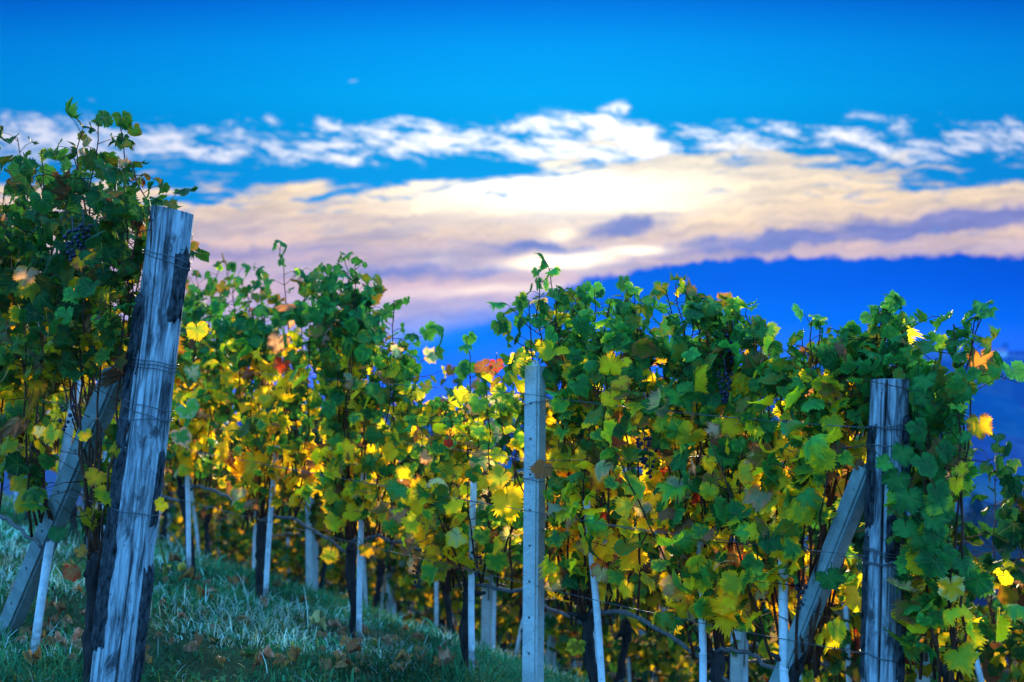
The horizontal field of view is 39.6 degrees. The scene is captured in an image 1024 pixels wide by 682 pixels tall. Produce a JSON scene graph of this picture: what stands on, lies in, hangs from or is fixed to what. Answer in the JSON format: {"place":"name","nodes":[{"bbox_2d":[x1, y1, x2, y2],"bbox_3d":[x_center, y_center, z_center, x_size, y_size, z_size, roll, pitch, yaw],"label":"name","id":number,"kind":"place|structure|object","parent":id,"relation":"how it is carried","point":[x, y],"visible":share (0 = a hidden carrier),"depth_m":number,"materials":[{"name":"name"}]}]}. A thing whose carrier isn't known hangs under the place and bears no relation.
{"place":"outdoors","nodes":[
{"label":"outdoors","id":0,"kind":"place"},
{"bbox_2d":[62,425,867,556],"bbox_3d":[-1.748,0.557,7.747,0.097,0.449,8.828,2,-3,-39],"label":"trellis wire","id":1,"kind":"object","parent":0,"point":[543,513],"visible":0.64,"depth_m":5.36,"materials":[{"name":"metal"}]},
{"bbox_2d":[0,469,1019,681],"bbox_3d":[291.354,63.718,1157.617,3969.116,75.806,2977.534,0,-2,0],"label":"ground","id":2,"kind":"structure","parent":0,"point":[207,664],"depth_m":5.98,"materials":[{"name":"plant"}]},
{"bbox_2d":[22,649,37,665],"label":"fallen leaf","id":3,"kind":"object","parent":2,"relation":"on","point":[31,657],"visible":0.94,"depth_m":5.13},
{"bbox_2d":[0,125,73,547],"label":"grape vine","id":4,"kind":"object","parent":2,"relation":"on","point":[9,188],"visible":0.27,"depth_m":5.55,"materials":[{"name":"green plant"}]},
{"bbox_2d":[30,380,80,653],"bbox_3d":[-1.718,0.703,5.323,0.046,1.131,0.049,8,-2,0],"label":"vine stake","id":5,"kind":"object","parent":2,"relation":"on","point":[44,579],"visible":0.43,"depth_m":5.31,"materials":[{"name":"white wood"}]},
{"bbox_2d":[20,359,95,534],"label":"grape vine","id":6,"kind":"object","parent":2,"relation":"on","point":[55,412],"visible":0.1,"depth_m":9.24,"materials":[{"name":"green plant"}]},
{"bbox_2d":[51,631,69,650],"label":"fallen leaf","id":7,"kind":"object","parent":2,"relation":"on","point":[59,637],"visible":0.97,"depth_m":5.41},
{"bbox_2d":[0,367,122,634],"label":"prop","id":8,"kind":"object","parent":2,"relation":"on","point":[23,592],"visible":0.79,"depth_m":5.22,"materials":[{"name":"wood"}]},
{"bbox_2d":[71,627,83,647],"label":"fallen leaf","id":9,"kind":"object","parent":2,"relation":"on","point":[78,632],"visible":0.57,"depth_m":5.48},
{"bbox_2d":[0,141,164,548],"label":"grape vine","id":10,"kind":"object","parent":2,"relation":"on","point":[18,421],"visible":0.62,"depth_m":5.12,"materials":[{"name":"green plant"}]},
{"bbox_2d":[7,96,215,681],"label":"grape vine","id":11,"kind":"object","parent":2,"relation":"on","point":[102,330],"visible":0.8,"depth_m":4.77,"materials":[{"name":"green plant"}]},
{"bbox_2d":[57,348,192,502],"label":"grape vine","id":12,"kind":"object","parent":2,"relation":"on","point":[113,421],"visible":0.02,"depth_m":8.58,"materials":[{"name":"green plant"}]},
{"bbox_2d":[90,205,193,681],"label":"wooden post","id":13,"kind":"object","parent":2,"relation":"on","point":[121,611],"visible":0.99,"depth_m":4.65,"materials":[{"name":"grey wood"}]},
{"bbox_2d":[167,500,173,545],"bbox_3d":[-4.006,2.104,16.650,0.075,1.600,0.075,-1,-2,32],"label":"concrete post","id":14,"kind":"object","parent":2,"relation":"on","point":[170,533],"visible":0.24,"depth_m":16.61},
{"bbox_2d":[159,484,183,542],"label":"grape vine","id":15,"kind":"object","parent":2,"relation":"on","point":[174,536],"visible":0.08,"depth_m":16.58,"materials":[{"name":"plant"}]},
{"bbox_2d":[168,551,181,562],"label":"fallen leaf","id":16,"kind":"object","parent":2,"relation":"on","point":[172,557],"visible":1,"depth_m":8.30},
{"bbox_2d":[178,566,193,579],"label":"fallen leaf","id":17,"kind":"object","parent":2,"relation":"on","point":[188,573],"visible":0.99,"depth_m":7.53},
{"bbox_2d":[184,446,190,569],"bbox_3d":[-1.807,0.941,7.930,0.037,0.901,0.044,-1,-2,0],"label":"vine stake","id":18,"kind":"object","parent":2,"relation":"on","point":[188,525],"visible":0.65,"depth_m":7.92,"materials":[{"name":"white wood"}]},
{"bbox_2d":[160,386,215,543],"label":"grape vine","id":19,"kind":"object","parent":2,"relation":"on","point":[169,490],"visible":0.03,"depth_m":12.54,"materials":[{"name":"plant"}]},
{"bbox_2d":[183,641,196,651],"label":"fallen leaf","id":20,"kind":"object","parent":2,"relation":"on","point":[191,645],"visible":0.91,"depth_m":5.62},
{"bbox_2d":[161,488,225,553],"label":"grape vine","id":21,"kind":"object","parent":2,"relation":"on","point":[177,531],"visible":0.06,"depth_m":16.18,"materials":[{"name":"plant"}]},
{"bbox_2d":[190,478,199,553],"bbox_3d":[-2.658,1.491,11.914,0.037,0.901,0.044,-9,4,-37],"label":"vine stake","id":22,"kind":"object","parent":2,"relation":"on","point":[195,520],"visible":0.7,"depth_m":11.90,"materials":[{"name":"white wood"}]},
{"bbox_2d":[194,629,205,646],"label":"fallen leaf","id":23,"kind":"object","parent":2,"relation":"on","point":[198,638],"visible":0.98,"depth_m":5.69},
{"bbox_2d":[164,384,242,557],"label":"grape vine","id":24,"kind":"object","parent":2,"relation":"on","point":[205,512],"visible":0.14,"depth_m":11.81,"materials":[{"name":"plant"}]},
{"bbox_2d":[196,583,213,599],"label":"fallen leaf","id":25,"kind":"object","parent":2,"relation":"on","point":[202,593],"visible":0.9,"depth_m":6.83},
{"bbox_2d":[164,260,255,574],"bbox_3d":[-1.734,0.468,7.981,0.629,1.818,1.278,2,-3,-42],"label":"grape vine","id":26,"kind":"object","parent":2,"relation":"on","point":[184,462],"visible":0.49,"depth_m":7.83,"materials":[{"name":"green plant"}]},
{"bbox_2d":[191,463,249,564],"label":"grape vine","id":27,"kind":"object","parent":2,"relation":"on","point":[229,547],"visible":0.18,"depth_m":15.54,"materials":[{"name":"plant"}]},
{"bbox_2d":[219,472,282,574],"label":"grape vine","id":28,"kind":"object","parent":2,"relation":"on","point":[245,547],"visible":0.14,"depth_m":15.07,"materials":[{"name":"plant"}]},
{"bbox_2d":[242,648,263,655],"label":"weed","id":29,"kind":"object","parent":2,"relation":"on","point":[254,651],"visible":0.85,"depth_m":5.68,"materials":[{"name":"green plant"}]},
{"bbox_2d":[252,511,256,568],"bbox_3d":[-2.032,1.518,11.268,0.038,0.901,0.044,6,-6,-40],"label":"vine stake","id":30,"kind":"object","parent":2,"relation":"on","point":[254,546],"visible":0.36,"depth_m":11.25,"materials":[{"name":"white wood"}]},
{"bbox_2d":[252,656,263,672],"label":"fallen leaf","id":31,"kind":"object","parent":2,"relation":"on","point":[257,662],"visible":0.98,"depth_m":5.32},
{"bbox_2d":[258,645,273,658],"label":"fallen leaf","id":32,"kind":"object","parent":2,"relation":"on","point":[267,652],"visible":0.85,"depth_m":5.46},
{"bbox_2d":[215,371,319,571],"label":"grape vine","id":33,"kind":"object","parent":2,"relation":"on","point":[233,516],"visible":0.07,"depth_m":11.17,"materials":[{"name":"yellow plant"}]},
{"bbox_2d":[263,446,277,599],"bbox_3d":[-1.243,0.987,7.292,0.037,0.901,0.044,4,-2,0],"label":"vine stake","id":34,"kind":"object","parent":2,"relation":"on","point":[268,550],"visible":0.63,"depth_m":7.28,"materials":[{"name":"white wood"}]},
{"bbox_2d":[191,240,350,601],"bbox_3d":[-1.218,0.451,7.297,0.584,1.925,1.330,1,-2,-35],"label":"grape vine","id":35,"kind":"object","parent":2,"relation":"on","point":[257,345],"visible":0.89,"depth_m":7.27,"materials":[{"name":"green plant"}]},
{"bbox_2d":[272,653,289,667],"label":"fallen leaf","id":36,"kind":"object","parent":2,"relation":"on","point":[280,656],"visible":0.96,"depth_m":5.49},
{"bbox_2d":[287,644,300,660],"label":"fallen leaf","id":37,"kind":"object","parent":2,"relation":"on","point":[293,653],"visible":1,"depth_m":5.51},
{"bbox_2d":[270,504,319,586],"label":"grape vine","id":38,"kind":"object","parent":2,"relation":"on","point":[279,575],"visible":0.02,"depth_m":18.24,"materials":[{"name":"plant"}]},
{"bbox_2d":[270,503,331,584],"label":"grape vine","id":39,"kind":"object","parent":2,"relation":"on","point":[295,562],"visible":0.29,"depth_m":14.47,"materials":[{"name":"plant"}]},
{"bbox_2d":[258,382,355,593],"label":"grape vine","id":40,"kind":"object","parent":2,"relation":"on","point":[317,523],"visible":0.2,"depth_m":10.54,"materials":[{"name":"plant"}]},
{"bbox_2d":[305,400,317,590],"bbox_3d":[-1.491,1.219,10.591,0.075,1.600,0.075,-2,-3,28],"label":"concrete post","id":41,"kind":"object","parent":2,"relation":"on","point":[311,557],"visible":0.23,"depth_m":10.55,"materials":[{"name":"concrete"}]},
{"bbox_2d":[308,610,326,629],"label":"fallen leaf","id":42,"kind":"object","parent":2,"relation":"on","point":[315,618],"visible":0.97,"depth_m":6.66,"materials":[{"name":"plant"}]},
{"bbox_2d":[296,543,349,601],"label":"grape vine","id":43,"kind":"object","parent":2,"relation":"on","point":[302,580],"visible":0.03,"depth_m":17.53,"materials":[{"name":"plant"}]},
{"bbox_2d":[316,657,331,670],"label":"fallen leaf","id":44,"kind":"object","parent":2,"relation":"on","point":[328,665],"visible":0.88,"depth_m":5.53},
{"bbox_2d":[327,617,342,626],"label":"fallen leaf","id":45,"kind":"object","parent":2,"relation":"on","point":[335,622],"visible":1,"depth_m":6.74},
{"bbox_2d":[303,530,384,597],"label":"grape vine","id":46,"kind":"object","parent":2,"relation":"on","point":[336,575],"visible":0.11,"depth_m":13.83,"materials":[{"name":"plant"}]},
{"bbox_2d":[339,636,357,645],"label":"fallen leaf","id":47,"kind":"object","parent":2,"relation":"on","point":[343,641],"visible":0.55,"depth_m":6.08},
{"bbox_2d":[344,637,360,653],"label":"fallen leaf","id":48,"kind":"object","parent":2,"relation":"on","point":[352,645],"visible":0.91,"depth_m":5.86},
{"bbox_2d":[356,473,365,637],"bbox_3d":[-0.706,1.028,6.625,0.037,0.901,0.044,1,-2,0],"label":"vine stake","id":49,"kind":"object","parent":2,"relation":"on","point":[359,579],"visible":0.51,"depth_m":6.61,"materials":[{"name":"white wood"}]},
{"bbox_2d":[363,556,367,607],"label":"vine stake","id":50,"kind":"object","parent":2,"relation":"on","point":[364,581],"visible":0.29,"depth_m":9.98,"materials":[{"name":"white wood"}]},
{"bbox_2d":[338,546,398,609],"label":"grape vine","id":51,"kind":"object","parent":2,"relation":"on","point":[344,591],"visible":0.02,"depth_m":16.89,"materials":[{"name":"plant"}]},
{"bbox_2d":[320,389,430,610],"bbox_3d":[-1.008,1.179,10.105,0.804,1.737,1.193,2,-3,-39],"label":"grape vine","id":52,"kind":"object","parent":2,"relation":"on","point":[378,558],"visible":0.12,"depth_m":9.95,"materials":[{"name":"plant"}]},
{"bbox_2d":[278,251,480,638],"bbox_3d":[-0.726,0.515,6.750,0.632,1.916,1.588,1,-2,-34],"label":"grape vine","id":53,"kind":"object","parent":2,"relation":"on","point":[355,329],"visible":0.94,"depth_m":6.58,"materials":[{"name":"green plant"}]},
{"bbox_2d":[386,539,395,617],"bbox_3d":[-1.121,2.176,13.168,0.075,1.600,0.075,-1,-2,30],"label":"concrete post","id":54,"kind":"object","parent":2,"relation":"on","point":[390,602],"visible":0.18,"depth_m":13.13,"materials":[{"name":"concrete"}]},
{"bbox_2d":[356,497,432,615],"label":"grape vine","id":55,"kind":"object","parent":2,"relation":"on","point":[372,580],"visible":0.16,"depth_m":13.12,"materials":[{"name":"plant"}]},
{"bbox_2d":[393,649,413,663],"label":"fallen leaf","id":56,"kind":"object","parent":2,"relation":"on","point":[402,652],"visible":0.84,"depth_m":5.84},
{"bbox_2d":[380,565,433,626],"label":"grape vine","id":57,"kind":"object","parent":2,"relation":"on","point":[416,617],"visible":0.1,"depth_m":16.24,"materials":[{"name":"plant"}]},
{"bbox_2d":[434,581,438,626],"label":"vine stake","id":58,"kind":"object","parent":2,"relation":"on","point":[436,604],"visible":0.34,"depth_m":9.36,"materials":[{"name":"white wood"}]},
{"bbox_2d":[434,647,456,668],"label":"fallen leaf","id":59,"kind":"object","parent":2,"relation":"on","point":[446,656],"visible":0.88,"depth_m":5.91,"materials":[{"name":"plant"}]},
{"bbox_2d":[395,528,499,636],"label":"grape vine","id":60,"kind":"object","parent":2,"relation":"on","point":[422,594],"visible":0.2,"depth_m":12.65,"materials":[{"name":"plant"}]},
{"bbox_2d":[383,364,521,636],"bbox_3d":[-0.350,1.109,9.290,0.891,1.926,1.322,2,-3,-38],"label":"grape vine","id":61,"kind":"object","parent":2,"relation":"on","point":[445,596],"visible":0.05,"depth_m":9.37,"materials":[{"name":"plant"}]},
{"bbox_2d":[421,569,496,644],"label":"grape vine","id":62,"kind":"object","parent":2,"relation":"on","point":[456,627],"visible":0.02,"depth_m":15.63,"materials":[{"name":"plant"}]},
{"bbox_2d":[468,481,476,673],"bbox_3d":[-0.168,1.038,5.971,0.037,0.901,0.044,0,-2,0],"label":"vine stake","id":63,"kind":"object","parent":2,"relation":"on","point":[471,605],"visible":0.73,"depth_m":5.96,"materials":[{"name":"white wood"}]},
{"bbox_2d":[381,331,582,672],"bbox_3d":[-0.242,0.712,6.092,0.707,1.534,1.383,1,-2,-15],"label":"grape vine","id":64,"kind":"object","parent":2,"relation":"on","point":[432,535],"visible":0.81,"depth_m":6.04,"materials":[{"name":"green plant"}]},
{"bbox_2d":[481,418,498,650],"bbox_3d":[-0.138,1.289,8.978,0.075,1.600,0.075,0,-2,26],"label":"concrete post","id":65,"kind":"object","parent":2,"relation":"on","point":[488,618],"visible":0.19,"depth_m":8.93,"materials":[{"name":"concrete"}]},
{"bbox_2d":[475,562,520,655],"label":"grape vine","id":66,"kind":"object","parent":2,"relation":"on","point":[512,646],"visible":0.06,"depth_m":14.91,"materials":[{"name":"plant"}]},
{"bbox_2d":[457,559,558,653],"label":"grape vine","id":67,"kind":"object","parent":2,"relation":"on","point":[506,621],"visible":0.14,"depth_m":11.87,"materials":[{"name":"plant"}]},
{"bbox_2d":[452,398,578,658],"bbox_3d":[0.053,1.205,8.784,1.094,1.770,0.854,-1,-2,14],"label":"grape vine","id":68,"kind":"object","parent":2,"relation":"on","point":[517,572],"visible":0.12,"depth_m":8.76,"materials":[{"name":"plant"}]},
{"bbox_2d":[514,616,522,657],"bbox_3d":[0.091,1.633,8.758,0.037,0.901,0.044,13,1,15],"label":"vine stake","id":69,"kind":"object","parent":2,"relation":"on","point":[518,642],"visible":0.09,"depth_m":8.75,"materials":[{"name":"white wood"}]},
{"bbox_2d":[522,361,546,681],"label":"concrete post","id":70,"kind":"object","parent":2,"relation":"on","point":[533,541],"visible":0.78,"depth_m":5.53,"materials":[{"name":"concrete"}]},
{"bbox_2d":[544,597,555,672],"bbox_3d":[0.308,2.251,11.450,0.075,1.600,0.075,-1,-2,28],"label":"concrete post","id":71,"kind":"object","parent":2,"relation":"on","point":[549,654],"visible":0.16,"depth_m":11.41,"materials":[{"name":"concrete"}]},
{"bbox_2d":[520,613,584,680],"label":"grape vine","id":72,"kind":"object","parent":2,"relation":"on","point":[559,655],"visible":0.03,"depth_m":14.21,"materials":[{"name":"plant"}]},
{"bbox_2d":[544,593,636,675],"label":"grape vine","id":73,"kind":"object","parent":2,"relation":"on","point":[562,634],"visible":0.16,"depth_m":11.26,"materials":[{"name":"plant"}]},
{"bbox_2d":[453,253,730,681],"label":"grape vine","id":74,"kind":"object","parent":2,"relation":"on","point":[580,366],"visible":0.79,"depth_m":5.41,"materials":[{"name":"green plant"}]},
{"bbox_2d":[583,500,604,681],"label":"vine stake","id":75,"kind":"object","parent":2,"relation":"on","point":[598,632],"visible":0.77,"depth_m":5.33,"materials":[{"name":"white wood"}]},
{"bbox_2d":[544,434,672,681],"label":"grape vine","id":76,"kind":"object","parent":2,"relation":"on","point":[649,602],"visible":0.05,"depth_m":7.97,"materials":[{"name":"plant"}]},
{"bbox_2d":[572,607,654,681],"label":"grape vine","id":77,"kind":"object","parent":2,"relation":"on","point":[609,677],"visible":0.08,"depth_m":13.63,"materials":[{"name":"plant"}]},
{"bbox_2d":[626,656,630,681],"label":"vine stake","id":78,"kind":"object","parent":2,"relation":"on","point":[628,669],"visible":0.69,"depth_m":10.71,"materials":[{"name":"grey wood"}]},
{"bbox_2d":[598,505,694,681],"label":"grape vine","id":79,"kind":"object","parent":2,"relation":"on","point":[661,656],"visible":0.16,"depth_m":10.62,"materials":[{"name":"plant"}]},
{"bbox_2d":[641,608,709,681],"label":"grape vine","id":80,"kind":"object","parent":2,"relation":"on","point":[661,679],"visible":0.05,"depth_m":12.99,"materials":[{"name":"plant"}]},
{"bbox_2d":[595,272,790,681],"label":"grape vine","id":81,"kind":"object","parent":2,"relation":"on","point":[698,367],"visible":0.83,"depth_m":4.96,"materials":[{"name":"green plant"}]},
{"bbox_2d":[696,541,706,681],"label":"vine stake","id":82,"kind":"object","parent":2,"relation":"on","point":[702,655],"visible":0.52,"depth_m":4.94,"materials":[{"name":"white wood"}]},
{"bbox_2d":[675,603,788,681],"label":"grape vine","id":83,"kind":"object","parent":2,"relation":"on","point":[753,676],"visible":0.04,"depth_m":10.03,"materials":[{"name":"plant"}]},
{"bbox_2d":[633,409,845,679],"bbox_3d":[1.225,1.254,7.466,0.710,1.808,1.249,2,-3,-44],"label":"grape vine","id":84,"kind":"object","parent":2,"relation":"on","point":[761,646],"visible":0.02,"depth_m":7.46,"materials":[{"name":"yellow plant"}]},
{"bbox_2d":[730,538,748,681],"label":"concrete post","id":85,"kind":"object","parent":2,"relation":"on","point":[738,672],"visible":0.11,"depth_m":7.34,"materials":[{"name":"concrete"}]},
{"bbox_2d":[778,533,788,681],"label":"vine stake","id":86,"kind":"object","parent":2,"relation":"on","point":[783,598],"visible":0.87,"depth_m":4.66,"materials":[{"name":"white wood"}]},
{"bbox_2d":[654,290,953,681],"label":"grape vine","id":87,"kind":"object","parent":2,"relation":"on","point":[818,460],"visible":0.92,"depth_m":4.62,"materials":[{"name":"green plant"}]},
{"bbox_2d":[748,560,861,681],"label":"grape vine","id":88,"kind":"object","parent":2,"relation":"on","point":[807,675],"visible":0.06,"depth_m":9.45,"materials":[{"name":"plant"}]},
{"bbox_2d":[769,463,865,681],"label":"concrete prop","id":89,"kind":"object","parent":2,"relation":"on","point":[843,527],"visible":0.75,"depth_m":4.54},
{"bbox_2d":[167,446,861,558],"bbox_3d":[-1.686,0.580,7.797,0.097,0.445,8.828,2,-3,-39],"label":"trellis wire","id":90,"kind":"object","parent":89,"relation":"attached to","point":[543,514],"visible":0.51,"depth_m":5.37,"materials":[{"name":"metal"}]},
{"bbox_2d":[842,604,851,681],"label":"vine stake","id":91,"kind":"object","parent":2,"relation":"on","point":[847,647],"visible":0.61,"depth_m":6.82,"materials":[{"name":"white wood"}]},
{"bbox_2d":[748,433,957,681],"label":"grape vine","id":92,"kind":"object","parent":2,"relation":"on","point":[837,665],"visible":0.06,"depth_m":6.81,"materials":[{"name":"green plant"}]},
{"bbox_2d":[859,379,911,681],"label":"wooden post","id":93,"kind":"object","parent":2,"relation":"on","point":[882,657],"visible":0.76,"depth_m":4.39,"materials":[{"name":"grey wood"}]},
{"bbox_2d":[176,366,869,427],"bbox_3d":[-1.739,0.137,7.768,0.099,0.503,8.830,2,-3,-39],"label":"trellis wire","id":94,"kind":"object","parent":93,"relation":"attached to","point":[563,399],"visible":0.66,"depth_m":5.36,"materials":[{"name":"metal"}]},
{"bbox_2d":[207,416,863,460],"bbox_3d":[-1.678,0.351,7.811,0.099,0.395,8.830,2,-3,-39],"label":"trellis wire","id":95,"kind":"object","parent":93,"relation":"attached to","point":[544,460],"visible":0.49,"depth_m":5.67,"materials":[{"name":"metal"}]},
{"bbox_2d":[915,511,932,681],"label":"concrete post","id":96,"kind":"object","parent":2,"relation":"on","point":[925,679],"visible":0.06,"depth_m":6.49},
{"bbox_2d":[855,556,1007,681],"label":"grape vine","id":97,"kind":"object","parent":2,"relation":"on","point":[996,602],"visible":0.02,"depth_m":8.69,"materials":[{"name":"plant"}]},
{"bbox_2d":[845,299,1023,681],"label":"grape vine","id":98,"kind":"object","parent":2,"relation":"on","point":[936,571],"visible":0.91,"depth_m":4.25,"materials":[{"name":"green plant"}]},
{"bbox_2d":[927,433,1023,681],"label":"grape vine","id":99,"kind":"object","parent":2,"relation":"on","point":[1009,518],"visible":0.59,"depth_m":6.22,"materials":[{"name":"green plant"}]},
{"bbox_2d":[975,656,984,681],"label":"vine stake","id":100,"kind":"object","parent":2,"relation":"on","point":[979,673],"visible":0.41,"depth_m":6.20,"materials":[{"name":"white wood"}]},
{"bbox_2d":[975,621,1023,681],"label":"grape vine","id":101,"kind":"object","parent":2,"relation":"on","point":[1000,650],"visible":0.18,"depth_m":8.23,"materials":[{"name":"plant"}]},
{"bbox_2d":[164,495,859,652],"bbox_3d":[-1.702,0.864,7.775,0.096,0.459,8.826,2,-3,-39],"label":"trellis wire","id":102,"kind":"object","parent":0,"point":[541,587],"visible":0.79,"depth_m":5.41,"materials":[{"name":"metal"}]},
{"bbox_2d":[0,0,1023,413],"label":"sky","id":103,"kind":"structure","parent":0,"point":[827,158],"materials":[{"name":"blue"}]},
{"bbox_2d":[5,351,1023,505],"bbox_3d":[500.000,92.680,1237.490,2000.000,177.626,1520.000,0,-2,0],"label":"hills","id":104,"kind":"structure","parent":0,"point":[1000,402],"depth_m":1015.39,"materials":[{"name":"blue"}]},
{"bbox_2d":[992,348,1007,356],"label":"house","id":105,"kind":"structure","parent":104,"relation":"on","point":[1003,352],"depth_m":1287.78,"materials":[{"name":"paint"}]},
{"bbox_2d":[756,515,1023,681],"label":"ridge","id":106,"kind":"structure","parent":0,"point":[982,601],"depth_m":155.87,"materials":[{"name":"blue"}]},
{"bbox_2d":[964,492,990,526],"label":"conifer tree","id":107,"kind":"object","parent":106,"relation":"on","point":[977,506],"visible":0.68,"depth_m":164.06,"materials":[{"name":"blue plant"}]},
{"bbox_2d":[984,502,1012,515],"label":"bushy tree","id":108,"kind":"object","parent":106,"relation":"on","point":[992,508],"visible":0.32,"depth_m":166.89,"materials":[{"name":"blue plant"}]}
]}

